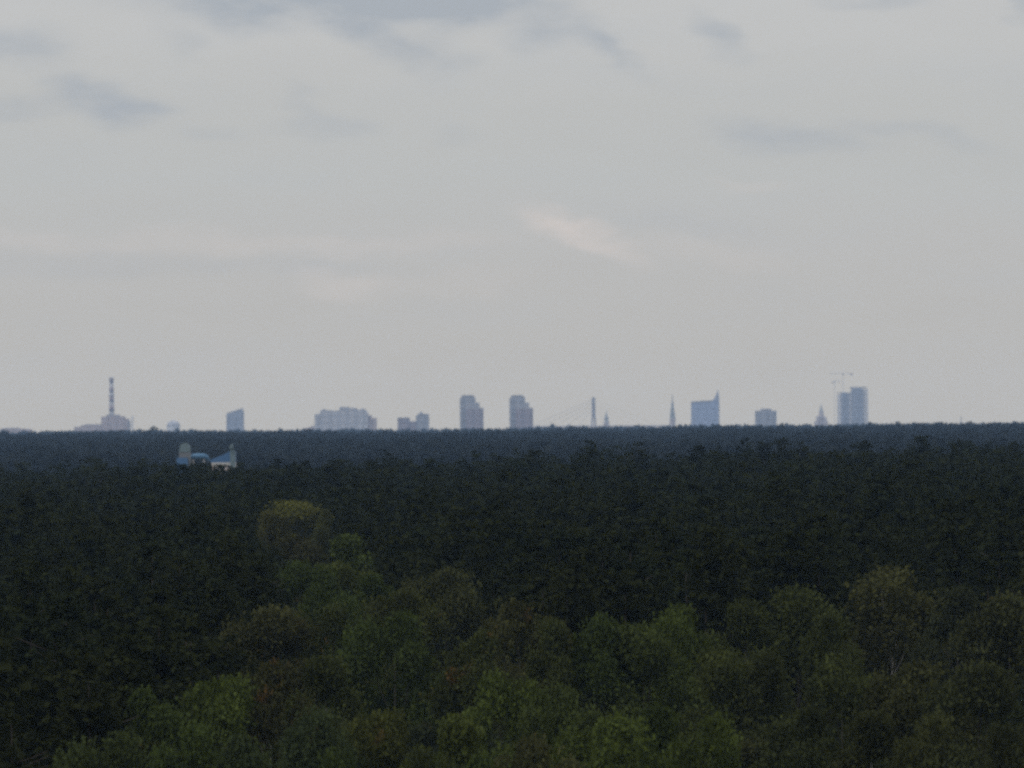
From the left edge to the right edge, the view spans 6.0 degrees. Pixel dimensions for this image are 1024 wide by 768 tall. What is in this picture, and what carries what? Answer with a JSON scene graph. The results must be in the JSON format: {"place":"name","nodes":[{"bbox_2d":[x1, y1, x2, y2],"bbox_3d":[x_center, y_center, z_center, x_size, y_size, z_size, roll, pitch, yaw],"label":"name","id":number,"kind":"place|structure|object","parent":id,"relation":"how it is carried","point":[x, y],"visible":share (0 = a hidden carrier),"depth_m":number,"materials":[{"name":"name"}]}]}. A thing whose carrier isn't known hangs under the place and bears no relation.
{"place":"outdoors","nodes":[
{"label":"outdoors","id":0,"kind":"place"},
{"bbox_2d":[0,713,49,767],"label":"pine tree","id":1,"kind":"object","parent":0,"point":[19,762],"visible":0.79,"depth_m":373.60,"materials":[{"name":"green plant"}]},
{"bbox_2d":[25,717,120,767],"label":"pine tree","id":2,"kind":"object","parent":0,"point":[50,750],"visible":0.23,"depth_m":382.38,"materials":[{"name":"green plant"}]},
{"bbox_2d":[27,655,129,767],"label":"pine tree","id":3,"kind":"object","parent":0,"point":[89,717],"visible":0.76,"depth_m":375.70,"materials":[{"name":"green plant"}]},
{"bbox_2d":[74,424,101,431],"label":"workshop","id":4,"kind":"structure","parent":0,"point":[89,427],"depth_m":15449.86,"materials":[{"name":"concrete"}]},
{"bbox_2d":[56,678,139,756],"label":"pine tree","id":5,"kind":"object","parent":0,"point":[124,715],"visible":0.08,"depth_m":387.19,"materials":[{"name":"green plant"}]},
{"bbox_2d":[47,726,156,767],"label":"broadleaf tree","id":6,"kind":"object","parent":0,"point":[132,757],"visible":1,"depth_m":355.17,"materials":[{"name":"green plant"}]},
{"bbox_2d":[101,415,132,430],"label":"boiler house","id":7,"kind":"structure","parent":0,"point":[113,422],"depth_m":15499.90,"materials":[{"name":"concrete"}]},
{"bbox_2d":[109,377,114,414],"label":"chimney","id":8,"kind":"object","parent":7,"relation":"on","point":[111,398],"visible":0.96,"depth_m":15597.02,"materials":[{"name":"white paint"}]},
{"bbox_2d":[91,623,169,730],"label":"pine tree","id":9,"kind":"object","parent":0,"point":[127,630],"visible":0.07,"depth_m":418.70,"materials":[{"name":"green plant"}]},
{"bbox_2d":[119,682,192,767],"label":"broadleaf tree","id":10,"kind":"object","parent":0,"point":[171,722],"visible":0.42,"depth_m":392.34,"materials":[{"name":"green plant"}]},
{"bbox_2d":[177,443,190,466],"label":"slide tower","id":11,"kind":"structure","parent":0,"point":[184,453],"depth_m":2299.86,"materials":[{"name":"grey plastic"}]},
{"bbox_2d":[154,620,220,737],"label":"pine tree","id":12,"kind":"object","parent":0,"point":[179,687],"visible":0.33,"depth_m":412.90,"materials":[{"name":"green plant"}]},
{"bbox_2d":[171,463,206,492],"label":"pine tree","id":13,"kind":"object","parent":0,"point":[180,479],"visible":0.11,"depth_m":1319.65,"materials":[{"name":"green plant"}]},
{"bbox_2d":[146,719,240,767],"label":"broadleaf tree","id":14,"kind":"object","parent":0,"point":[196,732],"visible":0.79,"depth_m":363.82,"materials":[{"name":"green plant"}]},
{"bbox_2d":[209,451,235,470],"bbox_3d":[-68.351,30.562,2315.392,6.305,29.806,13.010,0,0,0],"label":"pool hall","id":15,"kind":"structure","parent":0,"point":[223,459],"depth_m":2310.35,"materials":[{"name":"blue glass"}]},
{"bbox_2d":[175,659,277,767],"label":"pine tree","id":16,"kind":"object","parent":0,"point":[222,666],"visible":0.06,"depth_m":408.43,"materials":[{"name":"green plant"}]},
{"bbox_2d":[226,408,243,430],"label":"office tower","id":17,"kind":"structure","parent":0,"point":[235,420],"depth_m":15799.91,"materials":[{"name":"blue glass"}]},
{"bbox_2d":[208,568,268,659],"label":"pine tree","id":18,"kind":"object","parent":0,"point":[228,573],"visible":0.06,"depth_m":558.65,"materials":[{"name":"green plant"}]},
{"bbox_2d":[219,634,263,712],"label":"pine tree","id":19,"kind":"object","parent":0,"point":[241,654],"visible":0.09,"depth_m":479.10,"materials":[{"name":"green plant"}]},
{"bbox_2d":[219,628,280,683],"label":"pine tree","id":20,"kind":"object","parent":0,"point":[262,657],"visible":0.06,"depth_m":507.98,"materials":[{"name":"green plant"}]},
{"bbox_2d":[221,729,285,767],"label":"broadleaf tree","id":21,"kind":"object","parent":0,"point":[256,760],"visible":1,"depth_m":357.28,"materials":[{"name":"green plant"}]},
{"bbox_2d":[232,560,285,664],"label":"pine tree","id":22,"kind":"object","parent":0,"point":[255,594],"visible":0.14,"depth_m":566.93,"materials":[{"name":"green plant"}]},
{"bbox_2d":[231,663,289,749],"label":"pine tree","id":23,"kind":"object","parent":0,"point":[252,667],"visible":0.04,"depth_m":467.62,"materials":[{"name":"green plant"}]},
{"bbox_2d":[234,618,298,702],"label":"pine tree","id":24,"kind":"object","parent":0,"point":[245,623],"visible":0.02,"depth_m":519.83,"materials":[{"name":"green plant"}]},
{"bbox_2d":[256,508,294,549],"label":"broadleaf tree","id":25,"kind":"object","parent":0,"point":[269,529],"visible":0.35,"depth_m":937.51,"materials":[{"name":"green plant"}]},
{"bbox_2d":[240,657,321,767],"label":"broadleaf tree","id":26,"kind":"object","parent":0,"point":[271,706],"visible":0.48,"depth_m":417.03,"materials":[{"name":"green plant"}]},
{"bbox_2d":[264,499,333,547],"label":"broadleaf tree","id":27,"kind":"object","parent":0,"point":[300,513],"visible":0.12,"depth_m":1029.27,"materials":[{"name":"green plant"}]},
{"bbox_2d":[275,535,329,610],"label":"broadleaf tree","id":28,"kind":"object","parent":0,"point":[305,549],"visible":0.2,"depth_m":779.16,"materials":[{"name":"green plant"}]},
{"bbox_2d":[272,559,342,645],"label":"broadleaf tree","id":29,"kind":"object","parent":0,"point":[290,587],"visible":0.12,"depth_m":635.29,"materials":[{"name":"green plant"}]},
{"bbox_2d":[275,704,365,767],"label":"broadleaf tree","id":30,"kind":"object","parent":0,"point":[301,749],"visible":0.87,"depth_m":370.05,"materials":[{"name":"green plant"}]},
{"bbox_2d":[276,581,368,672],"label":"broadleaf tree","id":31,"kind":"object","parent":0,"point":[311,600],"visible":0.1,"depth_m":565.17,"materials":[{"name":"green plant"}]},
{"bbox_2d":[310,507,334,549],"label":"broadleaf tree","id":32,"kind":"object","parent":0,"point":[322,528],"visible":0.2,"depth_m":945.21,"materials":[{"name":"green plant"}]},
{"bbox_2d":[282,653,369,752],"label":"tree","id":33,"kind":"object","parent":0,"point":[326,688],"visible":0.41,"depth_m":429.28,"materials":[{"name":"green plant"}]},
{"bbox_2d":[317,746,354,767],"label":"broadleaf tree","id":34,"kind":"object","parent":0,"point":[341,759],"visible":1,"depth_m":344.96,"materials":[{"name":"green plant"}]},
{"bbox_2d":[297,559,379,635],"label":"broadleaf tree","id":35,"kind":"object","parent":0,"point":[345,571],"visible":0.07,"depth_m":646.10,"materials":[{"name":"green plant"}]},
{"bbox_2d":[315,407,376,430],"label":"apartment block","id":36,"kind":"structure","parent":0,"point":[349,418],"depth_m":14999.92,"materials":[{"name":"concrete"}]},
{"bbox_2d":[323,532,375,578],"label":"broadleaf tree","id":37,"kind":"object","parent":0,"point":[352,555],"visible":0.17,"depth_m":738.91,"materials":[{"name":"green plant"}]},
{"bbox_2d":[321,570,401,658],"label":"broadleaf tree","id":38,"kind":"object","parent":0,"point":[375,589],"visible":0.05,"depth_m":584.05,"materials":[{"name":"green plant"}]},
{"bbox_2d":[339,706,414,767],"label":"broadleaf tree","id":39,"kind":"object","parent":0,"point":[380,746],"visible":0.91,"depth_m":372.61,"materials":[{"name":"green plant"}]},
{"bbox_2d":[353,588,453,694],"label":"birch tree","id":40,"kind":"object","parent":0,"point":[428,617],"visible":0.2,"depth_m":546.98,"materials":[{"name":"green plant"}]},
{"bbox_2d":[398,418,416,430],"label":"office block","id":41,"kind":"structure","parent":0,"point":[405,423],"depth_m":15099.90,"materials":[{"name":"concrete"}]},
{"bbox_2d":[416,412,428,431],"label":"tower block","id":42,"kind":"structure","parent":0,"point":[422,419],"depth_m":15299.89,"materials":[{"name":"concrete"}]},
{"bbox_2d":[373,720,497,767],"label":"broadleaf tree","id":43,"kind":"object","parent":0,"point":[423,732],"visible":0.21,"depth_m":442.63,"materials":[{"name":"green plant"}]},
{"bbox_2d":[399,711,484,767],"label":"broadleaf tree","id":44,"kind":"object","parent":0,"point":[457,729],"visible":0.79,"depth_m":364.31,"materials":[{"name":"green plant"}]},
{"bbox_2d":[396,565,493,657],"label":"birch tree","id":45,"kind":"object","parent":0,"point":[461,607],"visible":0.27,"depth_m":576.68,"materials":[{"name":"green plant"}]},
{"bbox_2d":[460,395,483,428],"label":"residential tower","id":46,"kind":"structure","parent":0,"point":[471,413],"depth_m":14600.57,"materials":[{"name":"concrete"}]},
{"bbox_2d":[421,625,523,733],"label":"birch tree","id":47,"kind":"object","parent":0,"point":[466,678],"visible":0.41,"depth_m":461.52,"materials":[{"name":"green plant"}]},
{"bbox_2d":[455,577,513,650],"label":"pine tree","id":48,"kind":"object","parent":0,"point":[495,583],"visible":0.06,"depth_m":592.91,"materials":[{"name":"green plant"}]},
{"bbox_2d":[433,667,571,764],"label":"birch tree","id":49,"kind":"object","parent":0,"point":[505,702],"visible":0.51,"depth_m":405.36,"materials":[{"name":"green plant"}]},
{"bbox_2d":[485,732,519,767],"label":"broadleaf tree","id":50,"kind":"object","parent":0,"point":[494,736],"visible":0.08,"depth_m":447.75,"materials":[{"name":"green plant"}]},
{"bbox_2d":[473,550,538,652],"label":"pine tree","id":51,"kind":"object","parent":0,"point":[527,560],"visible":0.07,"depth_m":588.51,"materials":[{"name":"green plant"}]},
{"bbox_2d":[469,532,544,649],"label":"pine tree","id":52,"kind":"object","parent":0,"point":[527,540],"visible":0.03,"depth_m":603.08,"materials":[{"name":"green plant"}]},
{"bbox_2d":[0,421,1022,435],"bbox_3d":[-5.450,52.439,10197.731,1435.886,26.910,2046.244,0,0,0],"label":"horizon forest","id":53,"kind":"object","parent":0,"point":[357,431],"visible":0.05,"depth_m":9844.85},
{"bbox_2d":[0,437,1023,767],"bbox_3d":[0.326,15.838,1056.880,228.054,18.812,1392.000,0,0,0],"label":"pine forest","id":54,"kind":"object","parent":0,"point":[430,517],"visible":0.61,"depth_m":838.22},
{"bbox_2d":[0,421,1023,475],"bbox_3d":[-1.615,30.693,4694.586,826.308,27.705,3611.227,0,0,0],"label":"forest","id":55,"kind":"object","parent":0,"point":[318,448],"visible":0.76,"depth_m":3786.33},
{"bbox_2d":[0,0,1023,432],"label":"sky","id":56,"kind":"structure","parent":0,"point":[282,212],"materials":[{"name":"grey"}]},
{"bbox_2d":[488,584,550,678],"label":"pine tree","id":57,"kind":"object","parent":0,"point":[529,596],"visible":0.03,"depth_m":511.80,"materials":[{"name":"green plant"}]},
{"bbox_2d":[509,395,532,428],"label":"residential tower","id":58,"kind":"structure","parent":0,"point":[521,413],"depth_m":14606.57,"materials":[{"name":"concrete"}]},
{"bbox_2d":[491,732,586,767],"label":"broadleaf tree","id":59,"kind":"object","parent":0,"point":[534,747],"visible":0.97,"depth_m":349.45,"materials":[{"name":"green plant"}]},
{"bbox_2d":[511,575,570,676],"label":"pine tree","id":60,"kind":"object","parent":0,"point":[543,581],"visible":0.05,"depth_m":493.99,"materials":[{"name":"green plant"}]},
{"bbox_2d":[506,616,587,744],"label":"birch tree","id":61,"kind":"object","parent":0,"point":[559,669],"visible":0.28,"depth_m":463.12,"materials":[{"name":"green plant"}]},
{"bbox_2d":[516,682,608,767],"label":"broadleaf tree","id":62,"kind":"object","parent":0,"point":[564,696],"visible":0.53,"depth_m":390.42,"materials":[{"name":"green plant"}]},
{"bbox_2d":[533,397,665,427],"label":"cable bridge","id":63,"kind":"structure","parent":0,"point":[593,408],"depth_m":16198.53,"materials":[{"name":"stone"}]},
{"bbox_2d":[548,710,680,767],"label":"broadleaf tree","id":64,"kind":"object","parent":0,"point":[605,749],"visible":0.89,"depth_m":359.45,"materials":[{"name":"green plant"}]},
{"bbox_2d":[626,442,651,474],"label":"pine tree","id":65,"kind":"object","parent":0,"point":[641,460],"visible":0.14,"depth_m":1479.51,"materials":[{"name":"green plant"}]},
{"bbox_2d":[627,579,684,677],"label":"pine tree","id":66,"kind":"object","parent":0,"point":[655,591],"visible":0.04,"depth_m":508.57,"materials":[{"name":"green plant"}]},
{"bbox_2d":[632,701,685,767],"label":"broadleaf tree","id":67,"kind":"object","parent":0,"point":[666,725],"visible":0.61,"depth_m":373.07,"materials":[{"name":"green plant"}]},
{"bbox_2d":[660,561,704,647],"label":"pine tree","id":68,"kind":"object","parent":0,"point":[680,595],"visible":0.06,"depth_m":521.42,"materials":[{"name":"green plant"}]},
{"bbox_2d":[686,445,710,466],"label":"pine tree","id":69,"kind":"object","parent":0,"point":[694,457],"visible":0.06,"depth_m":1479.54,"materials":[{"name":"green plant"}]},
{"bbox_2d":[660,711,742,767],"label":"broadleaf tree","id":70,"kind":"object","parent":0,"point":[714,749],"visible":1,"depth_m":363.60,"materials":[{"name":"green plant"}]},
{"bbox_2d":[691,391,718,425],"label":"glass tower","id":71,"kind":"structure","parent":0,"point":[705,413],"depth_m":15699.93,"materials":[{"name":"glass"}]},
{"bbox_2d":[673,645,794,767],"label":"birch tree","id":72,"kind":"object","parent":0,"point":[720,676],"visible":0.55,"depth_m":435.95,"materials":[{"name":"green plant"}]},
{"bbox_2d":[699,597,794,723],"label":"birch tree","id":73,"kind":"object","parent":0,"point":[747,625],"visible":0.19,"depth_m":499.99,"materials":[{"name":"green plant"}]},
{"bbox_2d":[707,537,788,682],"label":"pine tree","id":74,"kind":"object","parent":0,"point":[743,553],"visible":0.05,"depth_m":543.24,"materials":[{"name":"green plant"}]},
{"bbox_2d":[746,440,775,465],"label":"pine tree","id":75,"kind":"object","parent":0,"point":[762,446],"visible":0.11,"depth_m":1499.84,"materials":[{"name":"green plant"}]},
{"bbox_2d":[730,736,795,767],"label":"broadleaf tree","id":76,"kind":"object","parent":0,"point":[749,753],"visible":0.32,"depth_m":421.08,"materials":[{"name":"green plant"}]},
{"bbox_2d":[724,555,801,696],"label":"pine tree","id":77,"kind":"object","parent":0,"point":[759,595],"visible":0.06,"depth_m":546.48,"materials":[{"name":"green plant"}]},
{"bbox_2d":[755,409,776,425],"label":"hotel block","id":78,"kind":"structure","parent":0,"point":[765,417],"depth_m":15999.90,"materials":[{"name":"concrete"}]},
{"bbox_2d":[770,437,798,463],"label":"pine tree","id":79,"kind":"object","parent":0,"point":[781,453],"visible":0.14,"depth_m":1499.74,"materials":[{"name":"green plant"}]},
{"bbox_2d":[742,703,837,767],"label":"broadleaf tree","id":80,"kind":"object","parent":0,"point":[804,741],"visible":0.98,"depth_m":376.07,"materials":[{"name":"green plant"}]},
{"bbox_2d":[814,405,827,425],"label":"science palace","id":81,"kind":"structure","parent":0,"point":[821,419],"depth_m":16696.51,"materials":[{"name":"stone"}]},
{"bbox_2d":[769,652,891,767],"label":"birch tree","id":82,"kind":"object","parent":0,"point":[843,698],"visible":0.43,"depth_m":429.47,"materials":[{"name":"green plant"}]},
{"bbox_2d":[795,611,866,746],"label":"birch tree","id":83,"kind":"object","parent":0,"point":[828,634],"visible":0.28,"depth_m":480.24,"materials":[{"name":"green plant"}]},
{"bbox_2d":[856,439,879,463],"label":"pine tree","id":84,"kind":"object","parent":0,"point":[864,444],"visible":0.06,"depth_m":1499.74,"materials":[{"name":"green plant"}]},
{"bbox_2d":[851,657,985,767],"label":"birch tree","id":85,"kind":"object","parent":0,"point":[892,700],"visible":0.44,"depth_m":422.62,"materials":[{"name":"green plant"}]},
{"bbox_2d":[904,435,941,460],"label":"pine tree","id":86,"kind":"object","parent":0,"point":[921,440],"visible":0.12,"depth_m":1499.62,"materials":[{"name":"green plant"}]},
{"bbox_2d":[885,709,965,767],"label":"broadleaf tree","id":87,"kind":"object","parent":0,"point":[928,749],"visible":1,"depth_m":367.67,"materials":[{"name":"green plant"}]},
{"bbox_2d":[895,585,995,729],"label":"birch tree","id":88,"kind":"object","parent":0,"point":[938,631],"visible":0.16,"depth_m":534.50,"materials":[{"name":"green plant"}]},
{"bbox_2d":[947,439,972,457],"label":"pine tree","id":89,"kind":"object","parent":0,"point":[951,444],"visible":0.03,"depth_m":1539.80,"materials":[{"name":"green plant"}]},
{"bbox_2d":[940,589,1023,724],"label":"birch tree","id":90,"kind":"object","parent":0,"point":[1003,638],"visible":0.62,"depth_m":490.62,"materials":[{"name":"green plant"}]},
{"bbox_2d":[973,719,1023,767],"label":"broadleaf tree","id":91,"kind":"object","parent":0,"point":[1012,755],"visible":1,"depth_m":361.13,"materials":[{"name":"green plant"}]},
{"bbox_2d":[973,553,1023,666],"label":"pine tree","id":92,"kind":"object","parent":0,"point":[1010,565],"visible":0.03,"depth_m":575.37,"materials":[{"name":"green plant"}]},
{"bbox_3d":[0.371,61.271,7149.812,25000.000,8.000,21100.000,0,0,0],"label":"ground","id":93,"kind":"structure","parent":0,"visible":0},
{"bbox_2d":[14,650,133,767],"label":"pine tree","id":94,"kind":"object","parent":93,"relation":"on","point":[53,686],"visible":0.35,"depth_m":392.35,"materials":[{"name":"green plant"}]},
{"bbox_2d":[85,632,210,743],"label":"pine tree","id":95,"kind":"object","parent":93,"relation":"on","point":[121,678],"visible":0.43,"depth_m":396.12,"materials":[{"name":"green plant"}]},
{"bbox_2d":[160,636,272,751],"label":"pine tree","id":96,"kind":"object","parent":93,"relation":"on","point":[214,656],"visible":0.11,"depth_m":422.67,"materials":[{"name":"green plant"}]},
{"bbox_2d":[162,672,275,767],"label":"broadleaf tree","id":97,"kind":"object","parent":93,"relation":"on","point":[213,704],"visible":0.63,"depth_m":401.72,"materials":[{"name":"green plant"}]},
{"bbox_2d":[214,603,340,712],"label":"broadleaf tree","id":98,"kind":"object","parent":93,"relation":"on","point":[281,633],"visible":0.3,"depth_m":502.96,"materials":[{"name":"green plant"}]},
{"bbox_2d":[282,601,392,706],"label":"broadleaf tree","id":99,"kind":"object","parent":93,"relation":"on","point":[332,612],"visible":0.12,"depth_m":516.74,"materials":[{"name":"green plant"}]},
{"bbox_2d":[318,607,457,738],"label":"birch tree","id":100,"kind":"object","parent":93,"relation":"on","point":[418,710],"visible":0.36,"depth_m":486.85,"materials":[{"name":"green plant"}]},
{"bbox_2d":[459,597,581,731],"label":"birch tree","id":101,"kind":"object","parent":93,"relation":"on","point":[507,631],"visible":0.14,"depth_m":481.54,"materials":[{"name":"green plant"}]},
{"bbox_2d":[546,611,677,752],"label":"broadleaf tree","id":102,"kind":"object","parent":93,"relation":"on","point":[593,679],"visible":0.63,"depth_m":462.56,"materials":[{"name":"green plant"}]},
{"bbox_2d":[592,620,726,766],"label":"broadleaf tree","id":103,"kind":"object","parent":93,"relation":"on","point":[652,655],"visible":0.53,"depth_m":461.59,"materials":[{"name":"green plant"}]},
{"bbox_2d":[589,600,735,721],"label":"broadleaf tree","id":104,"kind":"object","parent":93,"relation":"on","point":[677,627],"visible":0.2,"depth_m":490.69,"materials":[{"name":"green plant"}]},
{"bbox_2d":[702,646,834,767],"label":"birch tree","id":105,"kind":"object","parent":93,"relation":"on","point":[764,673],"visible":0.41,"depth_m":435.86,"materials":[{"name":"green plant"}]},
{"bbox_2d":[755,532,851,701],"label":"pine tree","id":106,"kind":"object","parent":93,"relation":"on","point":[791,573],"visible":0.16,"depth_m":551.12,"materials":[{"name":"green plant"}]},
{"bbox_2d":[746,583,863,717],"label":"birch tree","id":107,"kind":"object","parent":93,"relation":"on","point":[798,615],"visible":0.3,"depth_m":512.95,"materials":[{"name":"green plant"}]},
{"bbox_2d":[837,392,849,424],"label":"high-rise building","id":108,"kind":"structure","parent":93,"relation":"on","point":[843,407],"depth_m":15200.00,"materials":[{"name":"grey glass"}]},
{"bbox_2d":[850,387,867,424],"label":"high-rise building","id":109,"kind":"structure","parent":93,"relation":"on","point":[859,405],"depth_m":15190.05,"materials":[{"name":"grey glass"}]},
{"bbox_2d":[778,562,952,699],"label":"birch tree","id":110,"kind":"object","parent":93,"relation":"on","point":[878,593],"visible":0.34,"depth_m":545.71,"materials":[{"name":"green plant"}]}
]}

